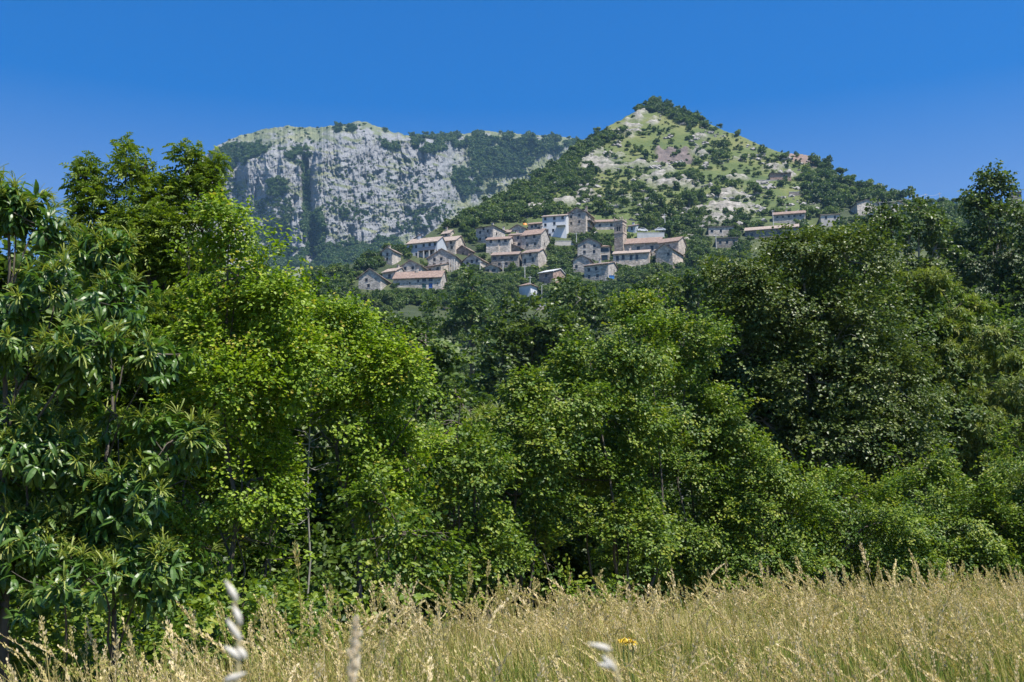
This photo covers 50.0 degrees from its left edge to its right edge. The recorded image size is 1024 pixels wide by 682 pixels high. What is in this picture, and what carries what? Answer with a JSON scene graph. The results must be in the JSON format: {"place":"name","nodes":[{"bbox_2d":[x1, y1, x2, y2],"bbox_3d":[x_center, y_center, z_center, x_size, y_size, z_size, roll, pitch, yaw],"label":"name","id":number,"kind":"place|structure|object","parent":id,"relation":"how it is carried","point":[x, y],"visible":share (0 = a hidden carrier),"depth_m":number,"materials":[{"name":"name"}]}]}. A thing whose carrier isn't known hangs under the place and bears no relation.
{"place":"outdoors","nodes":[
{"label":"outdoors","id":0,"kind":"place"},
{"bbox_2d":[49,121,571,297],"bbox_3d":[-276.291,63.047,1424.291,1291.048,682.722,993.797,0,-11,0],"label":"limestone mountain","id":1,"kind":"structure","parent":0,"point":[344,147],"depth_m":1264.63,"materials":[{"name":"grey stone"}]},
{"bbox_2d":[207,121,578,275],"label":"mountain scrub","id":2,"kind":"object","parent":1,"relation":"on","point":[489,160],"visible":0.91,"depth_m":1288.43,"materials":[{"name":"green plant"}]},
{"bbox_2d":[346,614,361,681],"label":"grass plume","id":3,"kind":"object","parent":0,"point":[352,652],"depth_m":1.01,"materials":[{"name":"plant"}]},
{"bbox_2d":[0,540,1023,681],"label":"seeding grass","id":4,"kind":"structure","parent":0,"point":[869,597],"depth_m":8.63,"materials":[{"name":"beige plant"}]},
{"bbox_2d":[0,108,1023,600],"bbox_3d":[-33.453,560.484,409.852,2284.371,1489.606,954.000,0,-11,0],"label":"hill","id":5,"kind":"structure","parent":0,"point":[640,118],"depth_m":502.99,"materials":[{"name":"green plant"}]},
{"bbox_2d":[357,268,390,289],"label":"stone house","id":6,"kind":"structure","parent":5,"relation":"on","point":[369,279],"depth_m":342.60,"materials":[{"name":"grey stone"}]},
{"bbox_2d":[377,292,394,305],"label":"hillside tree","id":7,"kind":"object","parent":5,"relation":"on","point":[385,295],"visible":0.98,"depth_m":322.93,"materials":[{"name":"green plant"}]},
{"bbox_2d":[380,245,402,264],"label":"stone house","id":8,"kind":"structure","parent":5,"relation":"on","point":[391,256],"depth_m":379.91,"materials":[{"name":"beige stone"}]},
{"bbox_2d":[381,264,405,279],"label":"stone house","id":9,"kind":"structure","parent":5,"relation":"on","point":[388,273],"depth_m":356.75,"materials":[{"name":"beige stone"}]},
{"bbox_2d":[391,297,407,314],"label":"hillside tree","id":10,"kind":"object","parent":5,"relation":"on","point":[397,304],"visible":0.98,"depth_m":303.97,"materials":[{"name":"green plant"}]},
{"bbox_2d":[298,270,506,544],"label":"oak tree","id":11,"kind":"object","parent":5,"relation":"on","point":[441,346],"visible":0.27,"depth_m":40.04,"materials":[{"name":"green plant"}]},
{"bbox_2d":[399,260,427,271],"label":"stone house","id":12,"kind":"structure","parent":5,"relation":"on","point":[409,266],"depth_m":363.49,"materials":[{"name":"grey stone"}]},
{"bbox_2d":[392,268,447,289],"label":"stone house","id":13,"kind":"structure","parent":5,"relation":"on","point":[417,278],"depth_m":344.39,"materials":[{"name":"stone"}]},
{"bbox_2d":[406,235,447,257],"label":"stone house","id":14,"kind":"structure","parent":5,"relation":"on","point":[425,247],"depth_m":388.20,"materials":[{"name":"paint"}]},
{"bbox_2d":[425,263,450,271],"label":"stone house","id":15,"kind":"structure","parent":5,"relation":"on","point":[438,267],"depth_m":366.72,"materials":[{"name":"beige stone"}]},
{"bbox_2d":[426,248,462,271],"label":"stone house","id":16,"kind":"structure","parent":5,"relation":"on","point":[440,256],"depth_m":371.80,"materials":[{"name":"grey stone"}]},
{"bbox_2d":[444,234,465,253],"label":"stone house","id":17,"kind":"structure","parent":5,"relation":"on","point":[453,243],"depth_m":394.20,"materials":[{"name":"beige stone"}]},
{"bbox_2d":[456,245,475,255],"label":"stone house","id":18,"kind":"structure","parent":5,"relation":"on","point":[462,250],"depth_m":392.25,"materials":[{"name":"grey stone"}]},
{"bbox_2d":[418,263,518,377],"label":"oak tree","id":19,"kind":"object","parent":5,"relation":"on","point":[474,311],"visible":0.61,"depth_m":152.35,"materials":[{"name":"green plant"}]},
{"bbox_2d":[461,253,489,266],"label":"stone house","id":20,"kind":"structure","parent":5,"relation":"on","point":[471,258],"depth_m":373.82,"materials":[{"name":"grey stone"}]},
{"bbox_2d":[474,222,506,242],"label":"stone house","id":21,"kind":"structure","parent":5,"relation":"on","point":[484,233],"depth_m":405.85,"materials":[{"name":"grey stone"}]},
{"bbox_2d":[483,264,502,272],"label":"shed","id":22,"kind":"structure","parent":5,"relation":"on","point":[492,268],"depth_m":368.96,"materials":[{"name":"stone"}]},
{"bbox_2d":[485,236,513,253],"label":"stone house","id":23,"kind":"structure","parent":5,"relation":"on","point":[498,244],"depth_m":392.88,"materials":[{"name":"beige stone"}]},
{"bbox_2d":[490,251,521,267],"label":"stone house","id":24,"kind":"structure","parent":5,"relation":"on","point":[502,259],"depth_m":376.42,"materials":[{"name":"beige stone"}]},
{"bbox_2d":[413,290,600,513],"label":"oak tree","id":25,"kind":"object","parent":5,"relation":"on","point":[534,335],"visible":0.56,"depth_m":62.24,"materials":[{"name":"green plant"}]},
{"bbox_2d":[508,230,521,246],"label":"stone house","id":26,"kind":"structure","parent":5,"relation":"on","point":[517,238],"depth_m":398.21,"materials":[{"name":"grey stone"}]},
{"bbox_2d":[509,224,527,232],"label":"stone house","id":27,"kind":"structure","parent":5,"relation":"on","point":[519,228],"depth_m":417.05,"materials":[{"name":"grey stone"}]},
{"bbox_2d":[518,283,538,296],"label":"stone house","id":28,"kind":"structure","parent":5,"relation":"on","point":[527,289],"depth_m":340.05,"materials":[{"name":"white paint"}]},
{"bbox_2d":[521,246,546,268],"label":"stone house","id":29,"kind":"structure","parent":5,"relation":"on","point":[537,257],"depth_m":376.35,"materials":[{"name":"white stone"}]},
{"bbox_2d":[520,226,550,249],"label":"stone house","id":30,"kind":"structure","parent":5,"relation":"on","point":[533,239],"depth_m":396.25,"materials":[{"name":"beige stone"}]},
{"bbox_2d":[537,268,565,283],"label":"metal roofed house","id":31,"kind":"structure","parent":5,"relation":"on","point":[546,276],"depth_m":354.42,"materials":[{"name":"stone"}]},
{"bbox_2d":[541,214,568,237],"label":"stone house","id":32,"kind":"structure","parent":5,"relation":"on","point":[556,225],"depth_m":413.31,"materials":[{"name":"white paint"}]},
{"bbox_2d":[536,274,619,374],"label":"aspen tree","id":33,"kind":"object","parent":5,"relation":"on","point":[585,305],"visible":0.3,"depth_m":93.28,"materials":[{"name":"green plant"}]},
{"bbox_2d":[567,206,595,233],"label":"stone house","id":34,"kind":"structure","parent":5,"relation":"on","point":[580,220],"depth_m":417.40,"materials":[{"name":"grey stone"}]},
{"bbox_2d":[571,255,594,272],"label":"stone house","id":35,"kind":"structure","parent":5,"relation":"on","point":[579,261],"depth_m":371.49,"materials":[{"name":"white stone"}]},
{"bbox_2d":[576,238,602,260],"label":"stone house","id":36,"kind":"structure","parent":5,"relation":"on","point":[589,248],"depth_m":389.86,"materials":[{"name":"grey stone"}]},
{"bbox_2d":[366,110,822,305],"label":"trees","id":37,"kind":"object","parent":5,"relation":"on","point":[492,293],"visible":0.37,"depth_m":371.66,"materials":[{"name":"green plant"}]},
{"bbox_2d":[592,197,605,211],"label":"hillside tree","id":38,"kind":"object","parent":5,"relation":"on","point":[598,202],"visible":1,"depth_m":439.40,"materials":[{"name":"green plant"}]},
{"bbox_2d":[583,258,617,280],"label":"stone house","id":39,"kind":"structure","parent":5,"relation":"on","point":[599,271],"depth_m":362.86,"materials":[{"name":"white stone"}]},
{"bbox_2d":[597,245,611,260],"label":"stone house","id":40,"kind":"structure","parent":5,"relation":"on","point":[606,250],"depth_m":389.17,"materials":[{"name":"grey stone"}]},
{"bbox_2d":[593,219,617,229],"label":"stone house","id":41,"kind":"structure","parent":5,"relation":"on","point":[607,224],"depth_m":421.69,"materials":[{"name":"beige stone"}]},
{"bbox_2d":[596,280,616,294],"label":"hillside tree","id":42,"kind":"object","parent":5,"relation":"on","point":[610,285],"visible":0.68,"depth_m":330.01,"materials":[{"name":"green plant"}]},
{"bbox_2d":[613,216,626,250],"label":"bell tower","id":43,"kind":"structure","parent":5,"relation":"on","point":[620,235],"depth_m":393.06,"materials":[{"name":"stone"}]},
{"bbox_2d":[612,247,651,266],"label":"stone house","id":44,"kind":"structure","parent":5,"relation":"on","point":[641,257],"depth_m":375.46,"materials":[{"name":"beige stone"}]},
{"bbox_2d":[624,237,662,255],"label":"church","id":45,"kind":"structure","parent":5,"relation":"on","point":[644,243],"depth_m":391.49,"materials":[{"name":"stone"}]},
{"bbox_2d":[283,95,1007,389],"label":"hillside scrub","id":46,"kind":"object","parent":5,"relation":"on","point":[515,199],"visible":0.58,"depth_m":470.68,"materials":[{"name":"green plant"}]},
{"bbox_2d":[635,268,655,280],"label":"hillside tree","id":47,"kind":"object","parent":5,"relation":"on","point":[643,274],"visible":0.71,"depth_m":345.18,"materials":[{"name":"green plant"}]},
{"bbox_2d":[642,213,656,224],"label":"hillside tree","id":48,"kind":"object","parent":5,"relation":"on","point":[646,217],"visible":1,"depth_m":422.49,"materials":[{"name":"green plant"}]},
{"bbox_2d":[637,230,663,237],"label":"retaining wall","id":49,"kind":"structure","parent":5,"relation":"on","point":[642,234],"depth_m":407.99,"materials":[{"name":"concrete"}]},
{"bbox_2d":[588,267,722,498],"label":"aspen tree","id":50,"kind":"object","parent":5,"relation":"on","point":[685,289],"visible":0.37,"depth_m":81.41,"materials":[{"name":"green plant"}]},
{"bbox_2d":[647,262,663,274],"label":"hillside tree","id":51,"kind":"object","parent":5,"relation":"on","point":[657,266],"visible":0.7,"depth_m":351.62,"materials":[{"name":"green plant"}]},
{"bbox_2d":[651,191,665,206],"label":"hillside tree","id":52,"kind":"object","parent":5,"relation":"on","point":[658,197],"visible":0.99,"depth_m":446.34,"materials":[{"name":"green plant"}]},
{"bbox_2d":[654,244,684,268],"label":"house","id":53,"kind":"structure","parent":5,"relation":"on","point":[667,254],"depth_m":374.23,"materials":[{"name":"stone"}]},
{"bbox_2d":[523,108,820,236],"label":"scattered boulders","id":54,"kind":"object","parent":5,"relation":"on","point":[705,164],"visible":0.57,"depth_m":509.70,"materials":[{"name":"grey stone"}]},
{"bbox_2d":[657,236,686,256],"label":"stone house","id":55,"kind":"structure","parent":5,"relation":"on","point":[678,244],"depth_m":384.50,"materials":[{"name":"beige stone"}]},
{"bbox_2d":[667,194,686,209],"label":"hillside tree","id":56,"kind":"object","parent":5,"relation":"on","point":[679,200],"visible":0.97,"depth_m":445.25,"materials":[{"name":"green plant"}]},
{"bbox_2d":[681,189,696,207],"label":"hillside tree","id":57,"kind":"object","parent":5,"relation":"on","point":[688,196],"visible":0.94,"depth_m":459.28,"materials":[{"name":"green plant"}]},
{"bbox_2d":[687,252,703,264],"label":"hillside tree","id":58,"kind":"object","parent":5,"relation":"on","point":[693,256],"visible":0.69,"depth_m":367.35,"materials":[{"name":"green plant"}]},
{"bbox_2d":[707,226,733,235],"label":"stone shed","id":59,"kind":"structure","parent":5,"relation":"on","point":[718,230],"depth_m":416.11,"materials":[{"name":"grey stone"}]},
{"bbox_2d":[715,237,738,247],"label":"stone shed","id":60,"kind":"structure","parent":5,"relation":"on","point":[723,242],"depth_m":402.80,"materials":[{"name":"grey stone"}]},
{"bbox_2d":[747,180,761,195],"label":"hillside tree","id":61,"kind":"object","parent":5,"relation":"on","point":[754,186],"visible":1,"depth_m":488.87,"materials":[{"name":"green plant"}]},
{"bbox_2d":[744,224,798,238],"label":"stone house","id":62,"kind":"structure","parent":5,"relation":"on","point":[751,231],"depth_m":415.85,"materials":[{"name":"beige stone"}]},
{"bbox_2d":[768,172,791,180],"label":"stone hut","id":63,"kind":"object","parent":5,"relation":"on","point":[775,176],"visible":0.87,"depth_m":518.59,"materials":[{"name":"grey stone"}]},
{"bbox_2d":[772,209,805,223],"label":"stone house","id":64,"kind":"structure","parent":5,"relation":"on","point":[786,217],"depth_m":438.66,"materials":[{"name":"beige stone"}]},
{"bbox_2d":[818,214,839,226],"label":"stone house","id":65,"kind":"structure","parent":5,"relation":"on","point":[824,218],"depth_m":434.66,"materials":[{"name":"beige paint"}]},
{"bbox_2d":[801,217,872,281],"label":"poplar tree","id":66,"kind":"object","parent":5,"relation":"on","point":[833,222],"visible":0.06,"depth_m":62.17,"materials":[{"name":"green plant"}]},
{"bbox_2d":[849,199,878,214],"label":"stone house","id":67,"kind":"structure","parent":5,"relation":"on","point":[858,207],"depth_m":452.30,"materials":[{"name":"grey stone"}]},
{"bbox_2d":[839,198,910,325],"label":"poplar tree","id":68,"kind":"object","parent":5,"relation":"on","point":[893,220],"visible":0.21,"depth_m":59.73,"materials":[{"name":"green plant"}]},
{"bbox_2d":[890,192,970,499],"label":"poplar tree","id":69,"kind":"object","parent":5,"relation":"on","point":[934,220],"visible":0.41,"depth_m":61.86,"materials":[{"name":"green plant"}]},
{"bbox_2d":[928,222,986,300],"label":"poplar tree","id":70,"kind":"object","parent":5,"relation":"on","point":[957,240],"visible":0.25,"depth_m":65.58,"materials":[{"name":"green plant"}]},
{"bbox_2d":[910,285,1023,586],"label":"shaded tree","id":71,"kind":"object","parent":5,"relation":"on","point":[1017,336],"visible":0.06,"depth_m":41.68,"materials":[{"name":"green plant"}]},
{"bbox_2d":[949,158,1023,379],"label":"poplar tree","id":72,"kind":"object","parent":5,"relation":"on","point":[984,231],"visible":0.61,"depth_m":64.10,"materials":[{"name":"green plant"}]},
{"bbox_2d":[992,194,1023,339],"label":"poplar tree","id":73,"kind":"object","parent":5,"relation":"on","point":[1017,288],"visible":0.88,"depth_m":61.82,"materials":[{"name":"green plant"}]},
{"bbox_2d":[0,0,1023,265],"label":"sky","id":74,"kind":"structure","parent":0,"point":[923,95],"materials":[{"name":"blue"}]},
{"bbox_2d":[2,585,1023,681],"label":"meadow ground","id":75,"kind":"structure","parent":0,"point":[380,633],"depth_m":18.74,"materials":[{"name":"plant"}]},
{"bbox_2d":[0,224,139,648],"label":"shaded tree","id":76,"kind":"object","parent":75,"relation":"on","point":[45,316],"visible":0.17,"depth_m":12.01,"materials":[{"name":"green plant"}]},
{"bbox_2d":[0,163,154,681],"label":"chestnut tree","id":77,"kind":"object","parent":75,"relation":"on","point":[26,553],"visible":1,"depth_m":8.20,"materials":[{"name":"green plant"}]},
{"bbox_2d":[17,233,245,648],"bbox_3d":[-5.593,1.380,15.113,4.004,6.241,2.786,0,-11,0],"label":"shaded tree","id":78,"kind":"object","parent":75,"relation":"on","point":[196,535],"visible":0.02,"depth_m":14.67,"materials":[{"name":"green plant"}]},
{"bbox_2d":[39,218,226,681],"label":"chestnut tree","id":79,"kind":"object","parent":75,"relation":"on","point":[112,494],"visible":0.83,"depth_m":8.29,"materials":[{"name":"green plant"}]},
{"bbox_2d":[38,132,282,666],"bbox_3d":[-4.307,0.732,13.216,3.146,6.809,2.350,0,-11,0],"label":"ash tree","id":80,"kind":"object","parent":75,"relation":"on","point":[156,219],"visible":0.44,"depth_m":13.39,"materials":[{"name":"green plant"}]},
{"bbox_2d":[224,580,246,681],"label":"wild oat","id":81,"kind":"object","parent":75,"relation":"on","point":[239,654],"visible":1,"depth_m":0.75,"materials":[{"name":"plant"}]},
{"bbox_2d":[126,181,353,669],"bbox_3d":[-2.988,1.025,11.755,2.150,5.666,2.250,5,-12,-23],"label":"maple tree","id":82,"kind":"object","parent":75,"relation":"on","point":[271,297],"visible":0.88,"depth_m":11.55,"materials":[{"name":"green plant"}]},
{"bbox_2d":[168,251,407,639],"bbox_3d":[-3.866,2.044,18.976,4.635,6.385,6.790,0,-11,0],"label":"shaded tree","id":83,"kind":"object","parent":75,"relation":"on","point":[328,558],"visible":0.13,"depth_m":16.42,"materials":[{"name":"green plant"}]},
{"bbox_2d":[289,373,335,648],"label":"bare sapling","id":84,"kind":"object","parent":75,"relation":"on","point":[309,570],"visible":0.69,"depth_m":12.43,"materials":[{"name":"grey plant"}]},
{"bbox_2d":[253,279,461,640],"bbox_3d":[-1.974,1.671,13.023,2.801,4.871,2.129,0,-11,0],"label":"maple tree","id":85,"kind":"object","parent":75,"relation":"on","point":[344,321],"visible":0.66,"depth_m":12.70,"materials":[{"name":"green plant"}]},
{"bbox_2d":[261,362,513,631],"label":"shaded tree","id":86,"kind":"object","parent":75,"relation":"on","point":[322,504],"visible":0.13,"depth_m":18.26,"materials":[{"name":"green plant"}]},
{"bbox_2d":[326,457,485,645],"bbox_3d":[-1.100,2.446,11.076,1.668,2.542,1.171,0,-11,0],"label":"hazel shrub","id":87,"kind":"object","parent":75,"relation":"on","point":[389,569],"visible":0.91,"depth_m":11.13,"materials":[{"name":"green plant"}]},
{"bbox_2d":[400,380,550,646],"bbox_3d":[-0.523,2.398,14.368,2.064,3.852,1.511,0,-11,0],"label":"hazel shrub","id":88,"kind":"object","parent":75,"relation":"on","point":[479,449],"visible":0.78,"depth_m":14.28,"materials":[{"name":"green plant"}]},
{"bbox_2d":[454,401,533,621],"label":"chestnut sapling","id":89,"kind":"object","parent":75,"relation":"on","point":[469,413],"visible":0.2,"depth_m":20.82,"materials":[{"name":"green plant"}]},
{"bbox_2d":[398,431,622,618],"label":"shaded tree","id":90,"kind":"object","parent":75,"relation":"on","point":[572,550],"visible":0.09,"depth_m":21.66,"materials":[{"name":"green plant"}]},
{"bbox_2d":[0,563,1023,681],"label":"undergrowth","id":91,"kind":"object","parent":75,"relation":"on","point":[80,609],"visible":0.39,"depth_m":9.82,"materials":[{"name":"green plant"}]},
{"bbox_2d":[460,347,625,630],"bbox_3d":[0.463,2.446,17.248,2.727,4.845,1.988,0,-11,0],"label":"hazel shrub","id":92,"kind":"object","parent":75,"relation":"on","point":[554,432],"visible":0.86,"depth_m":17.21,"materials":[{"name":"green plant"}]},
{"bbox_2d":[504,302,692,613],"bbox_3d":[1.428,2.210,18.452,3.137,5.754,2.276,0,-11,0],"label":"hazel shrub","id":93,"kind":"object","parent":75,"relation":"on","point":[653,542],"visible":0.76,"depth_m":18.33,"materials":[{"name":"green plant"}]},
{"bbox_2d":[586,643,620,681],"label":"wild oat","id":94,"kind":"object","parent":75,"relation":"on","point":[610,663],"visible":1,"depth_m":0.77,"materials":[{"name":"plant"}]},
{"bbox_2d":[478,363,741,611],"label":"shaded tree","id":95,"kind":"object","parent":75,"relation":"on","point":[649,473],"visible":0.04,"depth_m":23.11,"materials":[{"name":"green plant"}]},
{"bbox_2d":[618,637,636,681],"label":"yellow wildflower","id":96,"kind":"object","parent":75,"relation":"on","point":[626,640],"visible":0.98,"depth_m":7.15,"materials":[{"name":"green plant"}]},
{"bbox_2d":[580,287,780,610],"bbox_3d":[2.975,2.167,20.387,3.857,6.548,2.359,0,-11,0],"label":"hazel shrub","id":97,"kind":"object","parent":75,"relation":"on","point":[693,564],"visible":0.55,"depth_m":20.12,"materials":[{"name":"green plant"}]},
{"bbox_2d":[599,333,832,599],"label":"shaded tree","id":98,"kind":"object","parent":75,"relation":"on","point":[762,414],"visible":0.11,"depth_m":26.10,"materials":[{"name":"green plant"}]},
{"bbox_2d":[673,379,851,597],"bbox_3d":[4.449,3.086,20.347,3.752,4.729,2.450,0,-11,0],"label":"hazel shrub","id":99,"kind":"object","parent":75,"relation":"on","point":[787,549],"visible":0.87,"depth_m":20.08,"materials":[{"name":"green plant"}]},
{"bbox_2d":[692,256,922,597],"bbox_3d":[7.811,2.421,30.147,7.314,10.068,5.438,0,-11,0],"label":"shaded tree","id":100,"kind":"object","parent":75,"relation":"on","point":[806,466],"visible":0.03,"depth_m":29.25,"materials":[{"name":"green plant"}]},
{"bbox_2d":[679,217,974,599],"bbox_3d":[7.473,1.841,26.522,7.013,9.560,4.840,0,-11,0],"label":"alder tree","id":101,"kind":"object","parent":75,"relation":"on","point":[783,334],"visible":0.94,"depth_m":25.83,"materials":[{"name":"green plant"}]},
{"bbox_2d":[766,460,954,595],"bbox_3d":[6.720,4.018,21.630,3.748,3.400,2.911,0,-11,0],"label":"hazel shrub","id":102,"kind":"object","parent":75,"relation":"on","point":[910,528],"visible":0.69,"depth_m":21.26,"materials":[{"name":"green plant"}]},
{"bbox_2d":[814,263,1020,595],"bbox_3d":[11.813,2.755,33.610,6.643,10.655,6.315,-10,-14,42],"label":"shaded tree","id":103,"kind":"object","parent":75,"relation":"on","point":[933,338],"visible":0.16,"depth_m":32.60,"materials":[{"name":"green plant"}]},
{"bbox_2d":[869,434,1023,592],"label":"hazel shrub","id":104,"kind":"object","parent":75,"relation":"on","point":[969,547],"visible":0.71,"depth_m":22.55,"materials":[{"name":"green plant"}]},
{"bbox_2d":[887,266,1023,593],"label":"chestnut tree","id":105,"kind":"object","parent":75,"relation":"on","point":[968,351],"visible":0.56,"depth_m":32.62,"materials":[{"name":"green plant"}]},
{"bbox_2d":[959,414,1023,592],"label":"hazel shrub","id":106,"kind":"object","parent":75,"relation":"on","point":[1002,469],"visible":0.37,"depth_m":23.08,"materials":[{"name":"green plant"}]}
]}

